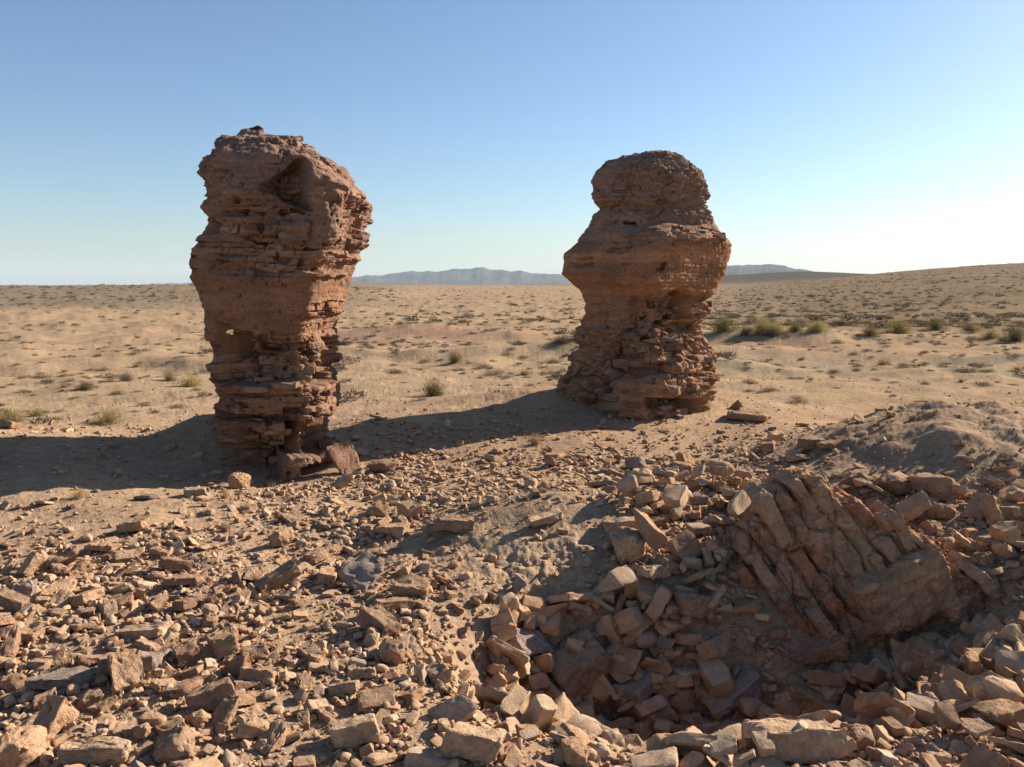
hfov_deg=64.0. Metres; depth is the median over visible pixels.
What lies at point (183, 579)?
stone slab
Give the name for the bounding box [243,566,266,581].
stone wedge
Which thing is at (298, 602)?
stone slab
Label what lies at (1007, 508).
broken brick
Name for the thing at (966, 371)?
dry tuft
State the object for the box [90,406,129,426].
desert bush
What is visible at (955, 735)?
stone slab
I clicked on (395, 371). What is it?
dry tuft
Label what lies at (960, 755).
stone slab
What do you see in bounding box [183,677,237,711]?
broken brick
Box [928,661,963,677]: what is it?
broken brick
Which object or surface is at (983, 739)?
stone slab
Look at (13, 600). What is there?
broken brick
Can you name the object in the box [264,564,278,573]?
broken brick
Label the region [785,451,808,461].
stone wedge
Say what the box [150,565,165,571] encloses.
stone slab
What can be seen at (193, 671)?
stone wedge
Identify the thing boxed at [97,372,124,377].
dry tuft
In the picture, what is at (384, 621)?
broken brick
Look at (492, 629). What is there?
stone
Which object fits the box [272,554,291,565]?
broken brick
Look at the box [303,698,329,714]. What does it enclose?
broken brick
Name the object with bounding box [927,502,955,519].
stone
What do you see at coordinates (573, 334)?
desert bush
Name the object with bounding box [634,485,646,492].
broken brick
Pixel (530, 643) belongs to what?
stone slab
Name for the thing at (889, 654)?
stone
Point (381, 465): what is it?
stone
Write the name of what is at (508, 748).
long brick
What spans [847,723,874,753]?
stone
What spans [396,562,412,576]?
stone wedge
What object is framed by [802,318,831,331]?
desert bush
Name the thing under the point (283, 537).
stone
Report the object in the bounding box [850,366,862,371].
dry tuft
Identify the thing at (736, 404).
stone wedge
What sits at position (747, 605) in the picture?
stone slab
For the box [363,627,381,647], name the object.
stone
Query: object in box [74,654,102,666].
stone wedge
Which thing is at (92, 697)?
stone
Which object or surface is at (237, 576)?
broken brick
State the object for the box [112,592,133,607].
broken brick
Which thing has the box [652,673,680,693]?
broken brick
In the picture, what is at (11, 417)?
desert bush
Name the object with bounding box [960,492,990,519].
stone wedge
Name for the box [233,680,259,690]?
stone wedge
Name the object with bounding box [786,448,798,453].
stone
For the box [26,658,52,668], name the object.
broken brick
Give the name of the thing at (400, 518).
stone
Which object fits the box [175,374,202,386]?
desert bush
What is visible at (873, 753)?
stone wedge
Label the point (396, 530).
stone wedge
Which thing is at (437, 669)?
broken brick
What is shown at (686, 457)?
broken brick
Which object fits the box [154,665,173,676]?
long brick
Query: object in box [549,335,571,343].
desert bush
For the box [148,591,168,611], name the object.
broken brick
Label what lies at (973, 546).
long brick
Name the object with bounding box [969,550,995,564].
stone slab
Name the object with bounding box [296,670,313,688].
stone slab
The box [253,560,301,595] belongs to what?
long brick
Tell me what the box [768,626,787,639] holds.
stone
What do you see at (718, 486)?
stone wedge
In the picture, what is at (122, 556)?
broken brick
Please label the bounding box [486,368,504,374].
dry tuft
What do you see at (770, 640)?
stone slab
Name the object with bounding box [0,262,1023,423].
scrub
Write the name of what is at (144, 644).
broken brick
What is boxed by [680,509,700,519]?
broken brick
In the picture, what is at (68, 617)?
stone
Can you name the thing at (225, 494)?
dry tuft
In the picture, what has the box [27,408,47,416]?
desert bush
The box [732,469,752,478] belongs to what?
stone
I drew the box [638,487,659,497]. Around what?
stone
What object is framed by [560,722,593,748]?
stone slab
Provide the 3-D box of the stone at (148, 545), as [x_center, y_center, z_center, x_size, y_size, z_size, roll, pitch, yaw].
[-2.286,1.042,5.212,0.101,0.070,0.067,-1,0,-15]
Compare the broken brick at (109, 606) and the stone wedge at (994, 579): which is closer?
the broken brick at (109, 606)
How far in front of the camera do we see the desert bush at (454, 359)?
17.40 m
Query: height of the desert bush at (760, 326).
0.786 m
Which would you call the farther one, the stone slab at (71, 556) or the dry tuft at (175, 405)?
the dry tuft at (175, 405)
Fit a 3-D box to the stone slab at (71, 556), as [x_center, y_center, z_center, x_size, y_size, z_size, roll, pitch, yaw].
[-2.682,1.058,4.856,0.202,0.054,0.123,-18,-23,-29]
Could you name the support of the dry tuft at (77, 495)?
on the ground
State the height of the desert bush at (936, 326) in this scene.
0.878 m
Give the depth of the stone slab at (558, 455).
7.83 m
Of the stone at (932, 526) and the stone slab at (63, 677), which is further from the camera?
the stone at (932, 526)
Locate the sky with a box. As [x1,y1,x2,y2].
[0,0,1023,284]
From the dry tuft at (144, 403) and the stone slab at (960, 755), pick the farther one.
the dry tuft at (144, 403)
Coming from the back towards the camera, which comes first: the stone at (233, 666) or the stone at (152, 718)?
the stone at (233, 666)
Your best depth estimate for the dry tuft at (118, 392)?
12.26 m
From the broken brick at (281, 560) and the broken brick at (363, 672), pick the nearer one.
the broken brick at (363, 672)
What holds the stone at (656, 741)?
on the ground
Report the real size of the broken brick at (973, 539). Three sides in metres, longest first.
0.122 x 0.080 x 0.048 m
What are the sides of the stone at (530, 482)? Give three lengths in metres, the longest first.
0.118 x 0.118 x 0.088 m
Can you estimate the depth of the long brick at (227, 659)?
3.62 m
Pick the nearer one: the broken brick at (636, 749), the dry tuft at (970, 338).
the broken brick at (636, 749)
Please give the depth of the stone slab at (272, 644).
3.76 m
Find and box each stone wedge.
[0,536,25,545]
[0,656,23,668]
[32,695,79,740]
[44,589,73,608]
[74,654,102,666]
[180,663,204,679]
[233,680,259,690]
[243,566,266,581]
[251,719,292,752]
[358,683,395,712]
[375,522,409,538]
[394,687,423,705]
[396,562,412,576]
[432,575,454,588]
[511,575,527,595]
[542,455,559,465]
[692,662,763,715]
[707,481,728,491]
[729,400,742,408]
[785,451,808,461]
[787,630,852,663]
[865,746,898,761]
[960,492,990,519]
[972,698,1023,727]
[978,567,999,591]
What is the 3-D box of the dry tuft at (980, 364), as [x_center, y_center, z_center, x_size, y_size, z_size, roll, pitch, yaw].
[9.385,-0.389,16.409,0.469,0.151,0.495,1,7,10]
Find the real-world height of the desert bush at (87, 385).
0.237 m
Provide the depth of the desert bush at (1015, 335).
23.77 m
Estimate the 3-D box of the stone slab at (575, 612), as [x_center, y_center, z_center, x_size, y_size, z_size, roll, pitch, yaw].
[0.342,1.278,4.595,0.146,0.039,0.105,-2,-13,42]
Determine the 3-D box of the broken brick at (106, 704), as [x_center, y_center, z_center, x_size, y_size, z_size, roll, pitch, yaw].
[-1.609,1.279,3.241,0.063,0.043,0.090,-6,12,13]
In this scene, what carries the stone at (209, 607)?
on the ground
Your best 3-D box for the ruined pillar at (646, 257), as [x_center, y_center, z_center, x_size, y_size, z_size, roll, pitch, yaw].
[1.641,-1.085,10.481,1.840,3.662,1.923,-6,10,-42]
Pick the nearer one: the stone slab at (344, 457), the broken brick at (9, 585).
the broken brick at (9, 585)
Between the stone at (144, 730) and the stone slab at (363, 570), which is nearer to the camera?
the stone at (144, 730)
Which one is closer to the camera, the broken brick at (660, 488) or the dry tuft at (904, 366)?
the broken brick at (660, 488)
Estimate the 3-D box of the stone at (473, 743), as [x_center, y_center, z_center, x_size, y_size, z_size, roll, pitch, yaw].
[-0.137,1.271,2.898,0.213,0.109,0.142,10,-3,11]
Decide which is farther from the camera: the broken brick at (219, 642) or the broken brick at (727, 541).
the broken brick at (727, 541)
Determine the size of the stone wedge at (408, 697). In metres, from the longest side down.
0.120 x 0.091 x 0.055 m
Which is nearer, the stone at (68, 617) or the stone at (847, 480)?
the stone at (68, 617)
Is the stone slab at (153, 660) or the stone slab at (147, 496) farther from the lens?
the stone slab at (147, 496)
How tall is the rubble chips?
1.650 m
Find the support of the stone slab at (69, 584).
on the ground
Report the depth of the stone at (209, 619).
4.00 m
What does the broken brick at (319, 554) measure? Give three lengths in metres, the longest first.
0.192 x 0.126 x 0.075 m
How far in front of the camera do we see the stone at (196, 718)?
3.08 m
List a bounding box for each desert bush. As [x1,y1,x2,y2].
[0,404,27,421]
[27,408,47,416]
[72,380,98,390]
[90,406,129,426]
[118,370,135,380]
[160,371,177,380]
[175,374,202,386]
[419,376,447,396]
[445,350,465,364]
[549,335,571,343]
[567,331,576,339]
[707,310,739,331]
[734,325,754,336]
[746,314,777,336]
[764,329,779,337]
[767,320,788,333]
[786,321,805,331]
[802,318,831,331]
[858,322,883,336]
[882,315,918,333]
[922,314,952,330]
[959,322,981,331]
[977,327,1002,338]
[992,321,1023,341]
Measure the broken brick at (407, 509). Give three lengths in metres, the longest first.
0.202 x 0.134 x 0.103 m
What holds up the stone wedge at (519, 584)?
on the ground
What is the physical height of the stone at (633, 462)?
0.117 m
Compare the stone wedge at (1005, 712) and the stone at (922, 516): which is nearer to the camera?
the stone wedge at (1005, 712)
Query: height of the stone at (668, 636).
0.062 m
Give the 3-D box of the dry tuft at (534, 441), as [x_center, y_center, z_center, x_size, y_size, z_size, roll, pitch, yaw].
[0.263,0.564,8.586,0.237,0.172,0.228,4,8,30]
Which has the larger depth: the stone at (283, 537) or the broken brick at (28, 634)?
the stone at (283, 537)
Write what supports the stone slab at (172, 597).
on the ground
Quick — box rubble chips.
[0,402,1023,766]
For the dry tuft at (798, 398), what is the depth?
11.56 m
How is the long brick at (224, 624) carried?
on the ground
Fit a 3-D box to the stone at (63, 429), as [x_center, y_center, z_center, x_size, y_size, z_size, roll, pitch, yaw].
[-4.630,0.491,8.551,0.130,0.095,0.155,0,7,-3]
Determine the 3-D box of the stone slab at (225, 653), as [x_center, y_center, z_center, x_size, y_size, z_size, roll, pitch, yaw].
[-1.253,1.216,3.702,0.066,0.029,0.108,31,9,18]
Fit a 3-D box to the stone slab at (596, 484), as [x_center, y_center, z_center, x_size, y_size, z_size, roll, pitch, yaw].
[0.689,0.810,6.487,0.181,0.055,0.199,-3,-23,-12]
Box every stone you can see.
[0,672,26,691]
[0,725,46,766]
[12,579,36,597]
[50,563,67,575]
[59,427,73,430]
[62,614,78,625]
[76,689,103,710]
[104,636,118,642]
[120,643,137,651]
[133,722,153,738]
[137,710,167,729]
[144,542,160,551]
[150,571,164,580]
[153,724,195,763]
[175,536,189,544]
[184,709,211,725]
[201,603,218,615]
[202,612,217,627]
[221,652,250,676]
[228,472,250,488]
[232,716,269,738]
[269,527,293,547]
[305,654,323,662]
[338,659,347,670]
[341,558,353,566]
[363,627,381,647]
[367,459,398,472]
[367,502,388,517]
[377,638,404,664]
[393,514,407,522]
[437,718,450,731]
[484,675,490,683]
[490,624,498,633]
[524,479,537,487]
[560,736,588,766]
[609,526,646,563]
[625,456,645,468]
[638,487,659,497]
[646,733,673,751]
[658,633,672,637]
[725,477,741,486]
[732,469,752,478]
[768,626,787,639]
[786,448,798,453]
[819,685,842,702]
[840,472,875,488]
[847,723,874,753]
[875,470,911,494]
[886,651,892,658]
[896,503,926,519]
[899,636,949,678]
[907,472,963,501]
[920,520,942,533]
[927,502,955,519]
[994,485,1023,501]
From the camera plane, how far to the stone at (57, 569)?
4.75 m
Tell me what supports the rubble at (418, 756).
on the ground
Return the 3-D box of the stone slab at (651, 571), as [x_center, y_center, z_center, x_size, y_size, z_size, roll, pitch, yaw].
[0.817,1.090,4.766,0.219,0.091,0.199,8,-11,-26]
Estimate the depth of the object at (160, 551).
5.11 m
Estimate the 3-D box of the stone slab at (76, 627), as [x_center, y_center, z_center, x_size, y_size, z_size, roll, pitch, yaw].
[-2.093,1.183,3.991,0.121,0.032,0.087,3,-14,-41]
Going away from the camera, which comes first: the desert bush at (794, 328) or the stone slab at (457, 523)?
the stone slab at (457, 523)
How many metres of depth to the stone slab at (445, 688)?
3.39 m
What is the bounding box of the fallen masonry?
[725,465,1001,653]
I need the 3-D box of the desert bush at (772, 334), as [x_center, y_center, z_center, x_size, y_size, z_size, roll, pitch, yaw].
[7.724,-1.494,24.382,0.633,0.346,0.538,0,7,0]
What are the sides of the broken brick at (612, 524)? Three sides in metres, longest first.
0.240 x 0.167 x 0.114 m
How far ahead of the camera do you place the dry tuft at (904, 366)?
16.07 m
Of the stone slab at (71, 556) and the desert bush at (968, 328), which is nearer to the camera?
the stone slab at (71, 556)
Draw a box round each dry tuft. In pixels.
[30,374,54,379]
[51,651,76,669]
[68,486,86,499]
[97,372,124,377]
[107,389,125,394]
[135,401,154,406]
[165,403,186,408]
[217,488,234,498]
[258,590,271,600]
[381,368,405,374]
[411,397,425,400]
[472,363,493,368]
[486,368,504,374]
[515,369,535,375]
[529,432,544,445]
[538,370,564,374]
[543,358,562,363]
[761,384,778,392]
[788,394,809,404]
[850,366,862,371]
[874,357,897,364]
[894,363,915,367]
[937,363,955,367]
[949,366,979,372]
[962,336,985,339]
[967,381,993,385]
[968,362,989,367]
[1007,352,1023,356]
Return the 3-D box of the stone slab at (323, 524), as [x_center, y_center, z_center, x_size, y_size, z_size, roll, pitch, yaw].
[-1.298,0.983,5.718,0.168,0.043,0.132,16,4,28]
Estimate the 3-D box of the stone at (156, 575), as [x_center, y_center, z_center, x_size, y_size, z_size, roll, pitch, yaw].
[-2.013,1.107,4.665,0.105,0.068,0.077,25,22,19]
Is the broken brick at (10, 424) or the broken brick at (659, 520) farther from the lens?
the broken brick at (10, 424)
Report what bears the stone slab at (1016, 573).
on the ground
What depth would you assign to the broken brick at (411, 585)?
4.35 m
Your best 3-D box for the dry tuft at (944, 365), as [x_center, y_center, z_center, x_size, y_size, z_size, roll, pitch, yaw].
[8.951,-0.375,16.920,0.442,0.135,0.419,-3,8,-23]
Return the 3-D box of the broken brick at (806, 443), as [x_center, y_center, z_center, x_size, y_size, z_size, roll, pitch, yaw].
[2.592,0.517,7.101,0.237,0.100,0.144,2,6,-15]
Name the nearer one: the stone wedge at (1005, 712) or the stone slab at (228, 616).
the stone wedge at (1005, 712)
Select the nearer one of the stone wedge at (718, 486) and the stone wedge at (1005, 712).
the stone wedge at (1005, 712)
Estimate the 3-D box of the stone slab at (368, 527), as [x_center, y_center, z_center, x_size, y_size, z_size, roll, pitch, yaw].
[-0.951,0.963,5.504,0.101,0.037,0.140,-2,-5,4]
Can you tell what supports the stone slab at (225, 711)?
on the ground
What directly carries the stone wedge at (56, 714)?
on the ground
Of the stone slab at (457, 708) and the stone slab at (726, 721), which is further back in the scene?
the stone slab at (726, 721)
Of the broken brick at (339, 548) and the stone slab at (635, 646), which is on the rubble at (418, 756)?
the broken brick at (339, 548)
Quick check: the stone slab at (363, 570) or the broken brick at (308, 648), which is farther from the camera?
the stone slab at (363, 570)
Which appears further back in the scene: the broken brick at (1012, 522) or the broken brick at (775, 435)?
the broken brick at (775, 435)
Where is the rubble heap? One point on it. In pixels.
(1003, 539)
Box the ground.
[0,263,1023,766]
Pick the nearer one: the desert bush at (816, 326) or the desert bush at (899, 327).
the desert bush at (816, 326)
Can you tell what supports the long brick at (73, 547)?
on the ground
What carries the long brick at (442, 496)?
on the ground
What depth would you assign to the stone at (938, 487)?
5.64 m
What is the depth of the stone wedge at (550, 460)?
7.47 m
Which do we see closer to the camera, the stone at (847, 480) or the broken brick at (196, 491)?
the stone at (847, 480)
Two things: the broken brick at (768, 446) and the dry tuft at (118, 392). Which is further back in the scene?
the dry tuft at (118, 392)
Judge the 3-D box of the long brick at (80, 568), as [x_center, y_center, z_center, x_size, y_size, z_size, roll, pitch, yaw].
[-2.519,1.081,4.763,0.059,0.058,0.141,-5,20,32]
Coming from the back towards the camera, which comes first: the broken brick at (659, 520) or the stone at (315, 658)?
the broken brick at (659, 520)
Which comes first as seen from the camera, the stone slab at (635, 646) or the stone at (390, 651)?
the stone at (390, 651)
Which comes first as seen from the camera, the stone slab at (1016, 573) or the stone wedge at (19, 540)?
the stone slab at (1016, 573)
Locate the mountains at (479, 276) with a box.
[144,267,571,284]
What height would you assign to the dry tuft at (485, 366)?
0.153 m
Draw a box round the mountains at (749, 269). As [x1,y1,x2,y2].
[725,264,812,274]
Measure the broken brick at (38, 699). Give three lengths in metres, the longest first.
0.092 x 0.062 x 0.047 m
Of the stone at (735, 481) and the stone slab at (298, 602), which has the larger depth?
the stone at (735, 481)
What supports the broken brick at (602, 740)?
on the pit rubble at (540, 699)
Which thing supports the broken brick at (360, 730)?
on the ground
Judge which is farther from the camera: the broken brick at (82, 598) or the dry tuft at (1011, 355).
the dry tuft at (1011, 355)
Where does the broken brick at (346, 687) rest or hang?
on the ground
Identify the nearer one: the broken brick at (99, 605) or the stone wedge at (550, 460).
the broken brick at (99, 605)
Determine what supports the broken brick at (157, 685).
on the ground
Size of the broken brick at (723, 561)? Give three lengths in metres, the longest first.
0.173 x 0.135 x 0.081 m
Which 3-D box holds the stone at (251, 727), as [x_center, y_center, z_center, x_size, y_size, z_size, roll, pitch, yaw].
[-0.955,1.267,3.001,0.138,0.096,0.089,11,-9,-6]
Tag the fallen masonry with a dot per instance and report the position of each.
(816, 552)
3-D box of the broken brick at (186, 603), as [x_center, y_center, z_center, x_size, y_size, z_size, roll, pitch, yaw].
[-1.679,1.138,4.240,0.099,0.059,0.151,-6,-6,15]
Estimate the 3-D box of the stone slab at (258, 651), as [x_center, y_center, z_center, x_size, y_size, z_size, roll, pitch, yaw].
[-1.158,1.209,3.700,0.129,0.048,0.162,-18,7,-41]
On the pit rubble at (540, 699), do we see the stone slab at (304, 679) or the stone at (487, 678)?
the stone at (487, 678)
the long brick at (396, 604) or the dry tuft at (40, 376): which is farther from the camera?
the dry tuft at (40, 376)
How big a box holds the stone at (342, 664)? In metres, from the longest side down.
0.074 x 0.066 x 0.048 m
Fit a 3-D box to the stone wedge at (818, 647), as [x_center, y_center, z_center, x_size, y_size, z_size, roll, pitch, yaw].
[1.691,1.480,4.563,0.317,0.148,0.248,-16,5,-13]
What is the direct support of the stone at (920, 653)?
on the ground
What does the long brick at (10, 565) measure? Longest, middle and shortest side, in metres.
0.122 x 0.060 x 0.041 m
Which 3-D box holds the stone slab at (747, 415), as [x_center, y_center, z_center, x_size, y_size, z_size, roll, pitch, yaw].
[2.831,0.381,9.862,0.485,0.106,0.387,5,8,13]
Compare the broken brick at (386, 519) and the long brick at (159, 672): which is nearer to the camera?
the long brick at (159, 672)
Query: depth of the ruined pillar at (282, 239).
7.01 m
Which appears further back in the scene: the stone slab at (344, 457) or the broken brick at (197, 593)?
the stone slab at (344, 457)
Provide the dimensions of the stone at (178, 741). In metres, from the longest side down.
0.141 x 0.140 x 0.104 m
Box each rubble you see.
[0,400,1023,766]
[475,565,1023,750]
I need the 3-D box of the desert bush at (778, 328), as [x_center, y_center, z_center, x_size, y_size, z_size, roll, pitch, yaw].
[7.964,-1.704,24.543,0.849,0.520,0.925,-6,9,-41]
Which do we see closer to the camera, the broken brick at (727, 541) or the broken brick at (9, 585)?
the broken brick at (9, 585)
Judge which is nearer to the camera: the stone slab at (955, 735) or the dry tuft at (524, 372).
the stone slab at (955, 735)
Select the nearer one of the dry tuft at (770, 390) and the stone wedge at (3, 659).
the stone wedge at (3, 659)
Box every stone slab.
[24,665,106,689]
[39,578,76,597]
[41,549,77,569]
[68,622,97,630]
[83,540,122,550]
[97,648,170,675]
[116,519,149,533]
[133,493,157,498]
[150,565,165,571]
[154,716,185,735]
[156,595,178,600]
[159,676,203,697]
[162,574,207,585]
[200,593,223,603]
[206,698,238,728]
[218,604,239,622]
[222,646,240,657]
[230,623,246,632]
[239,641,268,661]
[255,641,277,648]
[280,509,304,522]
[287,598,305,606]
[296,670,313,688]
[315,519,331,529]
[326,438,361,474]
[331,474,353,488]
[337,549,383,593]
[361,524,375,529]
[427,695,478,721]
[433,515,474,531]
[435,679,454,696]
[506,627,553,657]
[515,724,540,731]
[543,452,566,458]
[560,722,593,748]
[566,609,582,615]
[574,485,592,488]
[588,480,612,488]
[628,644,639,648]
[630,563,670,579]
[678,709,745,733]
[727,409,767,421]
[733,592,759,612]
[755,637,780,644]
[816,439,842,448]
[949,732,966,740]
[956,751,968,758]
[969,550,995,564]
[975,732,992,742]
[999,566,1023,581]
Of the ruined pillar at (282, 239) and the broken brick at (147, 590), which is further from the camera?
the ruined pillar at (282, 239)
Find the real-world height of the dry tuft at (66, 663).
0.106 m
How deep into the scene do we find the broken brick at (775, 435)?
7.97 m
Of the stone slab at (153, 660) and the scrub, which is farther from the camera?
the scrub
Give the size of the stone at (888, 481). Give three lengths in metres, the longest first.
0.296 x 0.268 x 0.164 m
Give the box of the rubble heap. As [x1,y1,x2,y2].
[585,460,1023,766]
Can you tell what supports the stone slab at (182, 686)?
on the ground
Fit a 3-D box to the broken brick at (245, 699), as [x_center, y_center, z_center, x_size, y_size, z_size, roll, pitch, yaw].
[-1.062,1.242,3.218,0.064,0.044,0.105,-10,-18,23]
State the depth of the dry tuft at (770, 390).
12.55 m
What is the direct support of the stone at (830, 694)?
on the ground
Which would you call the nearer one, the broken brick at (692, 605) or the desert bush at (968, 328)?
the broken brick at (692, 605)
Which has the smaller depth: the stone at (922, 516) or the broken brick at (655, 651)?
the broken brick at (655, 651)
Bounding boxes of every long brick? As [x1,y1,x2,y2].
[0,625,20,657]
[1,557,16,571]
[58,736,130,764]
[65,560,91,576]
[69,545,78,554]
[115,621,168,639]
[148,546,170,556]
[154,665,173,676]
[158,556,193,571]
[218,619,239,638]
[222,653,233,665]
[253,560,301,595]
[273,590,300,601]
[316,706,335,723]
[372,597,412,611]
[437,491,456,501]
[504,744,511,753]
[526,508,563,526]
[782,675,850,721]
[940,580,982,620]
[956,540,982,550]
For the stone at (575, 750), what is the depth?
2.85 m
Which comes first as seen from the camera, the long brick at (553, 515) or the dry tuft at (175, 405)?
the long brick at (553, 515)
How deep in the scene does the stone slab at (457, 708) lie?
3.16 m
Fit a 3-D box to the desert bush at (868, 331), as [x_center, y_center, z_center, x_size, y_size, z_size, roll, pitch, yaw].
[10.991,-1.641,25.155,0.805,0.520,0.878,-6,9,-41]
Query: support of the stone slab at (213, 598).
on the broken brick at (197, 593)
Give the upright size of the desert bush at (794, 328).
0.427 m
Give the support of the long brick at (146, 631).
on the ground
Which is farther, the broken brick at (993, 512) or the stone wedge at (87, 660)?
the broken brick at (993, 512)
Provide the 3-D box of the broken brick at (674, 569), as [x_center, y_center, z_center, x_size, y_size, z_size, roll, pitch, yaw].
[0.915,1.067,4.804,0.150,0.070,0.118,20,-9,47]
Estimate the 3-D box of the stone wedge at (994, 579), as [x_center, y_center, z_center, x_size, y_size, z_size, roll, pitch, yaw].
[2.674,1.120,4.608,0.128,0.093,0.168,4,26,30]
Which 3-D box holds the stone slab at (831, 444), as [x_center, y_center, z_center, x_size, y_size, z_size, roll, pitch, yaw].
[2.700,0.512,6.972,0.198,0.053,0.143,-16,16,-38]
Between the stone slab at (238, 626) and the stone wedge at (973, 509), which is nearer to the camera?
the stone slab at (238, 626)
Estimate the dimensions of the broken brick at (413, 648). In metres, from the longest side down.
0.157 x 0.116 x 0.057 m
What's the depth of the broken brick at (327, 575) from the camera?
4.61 m
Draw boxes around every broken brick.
[0,419,22,429]
[0,587,29,612]
[0,616,16,625]
[5,582,15,588]
[16,551,44,575]
[20,627,44,643]
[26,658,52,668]
[32,687,56,710]
[69,586,104,607]
[92,696,118,714]
[96,597,107,611]
[102,599,117,618]
[107,649,145,695]
[111,549,140,562]
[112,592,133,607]
[130,587,149,598]
[134,639,161,650]
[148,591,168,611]
[150,677,177,693]
[171,639,201,667]
[172,595,203,610]
[183,486,205,496]
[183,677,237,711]
[189,591,206,596]
[204,630,238,658]
[230,694,255,705]
[231,570,246,584]
[238,666,279,684]
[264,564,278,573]
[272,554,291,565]
[296,642,325,658]
[297,708,309,731]
[303,543,336,564]
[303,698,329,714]
[317,566,337,584]
[328,680,359,695]
[328,713,379,748]
[332,543,344,555]
[347,667,375,679]
[357,603,401,637]
[374,515,393,534]
[391,575,430,597]
[396,500,422,519]
[397,631,424,661]
[425,660,452,685]
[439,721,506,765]
[548,627,611,697]
[596,736,610,745]
[603,516,638,533]
[630,745,646,754]
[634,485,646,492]
[642,485,664,492]
[647,645,665,658]
[650,514,668,525]
[652,554,681,575]
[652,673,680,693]
[671,590,719,617]
[675,452,694,465]
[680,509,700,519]
[700,544,733,565]
[713,501,727,509]
[723,535,739,554]
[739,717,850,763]
[760,441,774,452]
[766,430,783,441]
[796,436,824,449]
[892,509,908,525]
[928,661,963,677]
[955,536,977,542]
[964,735,980,747]
[979,495,1005,526]
[984,500,1023,520]
[990,520,1017,526]
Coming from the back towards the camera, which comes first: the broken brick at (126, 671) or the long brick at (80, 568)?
the long brick at (80, 568)
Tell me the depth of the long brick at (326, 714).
3.14 m
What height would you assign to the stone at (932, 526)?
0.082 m
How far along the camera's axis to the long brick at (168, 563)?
4.83 m
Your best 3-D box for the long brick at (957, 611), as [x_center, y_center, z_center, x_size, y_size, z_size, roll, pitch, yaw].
[2.521,1.211,4.573,0.289,0.113,0.147,-29,29,-32]
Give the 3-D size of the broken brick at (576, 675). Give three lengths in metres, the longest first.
0.346 x 0.272 x 0.210 m
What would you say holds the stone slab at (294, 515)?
on the ground
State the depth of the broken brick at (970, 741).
2.98 m
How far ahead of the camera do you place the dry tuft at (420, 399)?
11.44 m
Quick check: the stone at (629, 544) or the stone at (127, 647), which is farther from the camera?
the stone at (629, 544)
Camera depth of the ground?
9.13 m
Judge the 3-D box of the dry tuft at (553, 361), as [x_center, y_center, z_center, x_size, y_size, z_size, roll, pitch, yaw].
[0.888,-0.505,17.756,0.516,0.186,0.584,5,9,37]
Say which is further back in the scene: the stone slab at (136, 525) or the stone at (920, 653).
the stone slab at (136, 525)
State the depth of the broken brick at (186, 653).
3.62 m
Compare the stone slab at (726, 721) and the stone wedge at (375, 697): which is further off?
the stone slab at (726, 721)
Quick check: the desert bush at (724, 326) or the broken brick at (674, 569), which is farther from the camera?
the desert bush at (724, 326)
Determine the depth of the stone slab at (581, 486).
6.36 m
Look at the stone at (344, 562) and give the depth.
4.75 m
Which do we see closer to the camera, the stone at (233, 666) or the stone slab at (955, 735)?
the stone slab at (955, 735)
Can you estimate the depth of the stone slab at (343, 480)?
6.96 m
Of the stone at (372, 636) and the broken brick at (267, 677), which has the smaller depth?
the broken brick at (267, 677)
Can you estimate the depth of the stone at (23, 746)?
2.82 m
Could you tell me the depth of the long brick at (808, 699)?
4.34 m
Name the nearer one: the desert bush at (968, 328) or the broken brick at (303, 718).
the broken brick at (303, 718)
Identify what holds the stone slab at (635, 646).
on the pit rubble at (540, 699)
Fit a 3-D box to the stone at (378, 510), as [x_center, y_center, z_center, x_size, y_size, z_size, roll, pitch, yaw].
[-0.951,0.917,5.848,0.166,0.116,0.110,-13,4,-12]
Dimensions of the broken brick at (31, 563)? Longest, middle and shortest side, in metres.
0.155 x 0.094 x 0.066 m
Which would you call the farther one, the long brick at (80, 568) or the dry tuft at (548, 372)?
the dry tuft at (548, 372)
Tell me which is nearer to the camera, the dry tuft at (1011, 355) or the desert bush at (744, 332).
the dry tuft at (1011, 355)
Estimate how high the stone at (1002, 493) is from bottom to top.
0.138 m
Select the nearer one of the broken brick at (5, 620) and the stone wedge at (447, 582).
the broken brick at (5, 620)
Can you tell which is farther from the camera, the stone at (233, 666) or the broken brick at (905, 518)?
the broken brick at (905, 518)
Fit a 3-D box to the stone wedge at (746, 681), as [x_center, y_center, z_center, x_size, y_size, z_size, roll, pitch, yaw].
[1.179,1.677,4.497,0.370,0.153,0.280,-15,20,-18]
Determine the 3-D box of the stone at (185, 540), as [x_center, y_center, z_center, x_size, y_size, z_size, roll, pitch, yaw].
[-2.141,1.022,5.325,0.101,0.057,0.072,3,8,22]
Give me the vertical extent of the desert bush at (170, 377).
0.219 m
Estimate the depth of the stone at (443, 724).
3.04 m
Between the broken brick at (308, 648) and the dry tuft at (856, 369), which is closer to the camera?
the broken brick at (308, 648)
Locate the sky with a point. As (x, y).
(841, 136)
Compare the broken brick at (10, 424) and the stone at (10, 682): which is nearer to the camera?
the stone at (10, 682)
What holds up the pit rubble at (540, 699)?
on the ground
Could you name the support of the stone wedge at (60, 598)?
on the ground
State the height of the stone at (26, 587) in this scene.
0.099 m
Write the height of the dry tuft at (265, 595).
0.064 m
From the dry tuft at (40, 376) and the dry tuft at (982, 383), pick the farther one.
the dry tuft at (40, 376)
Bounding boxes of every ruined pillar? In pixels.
[189,125,373,480]
[556,150,731,419]

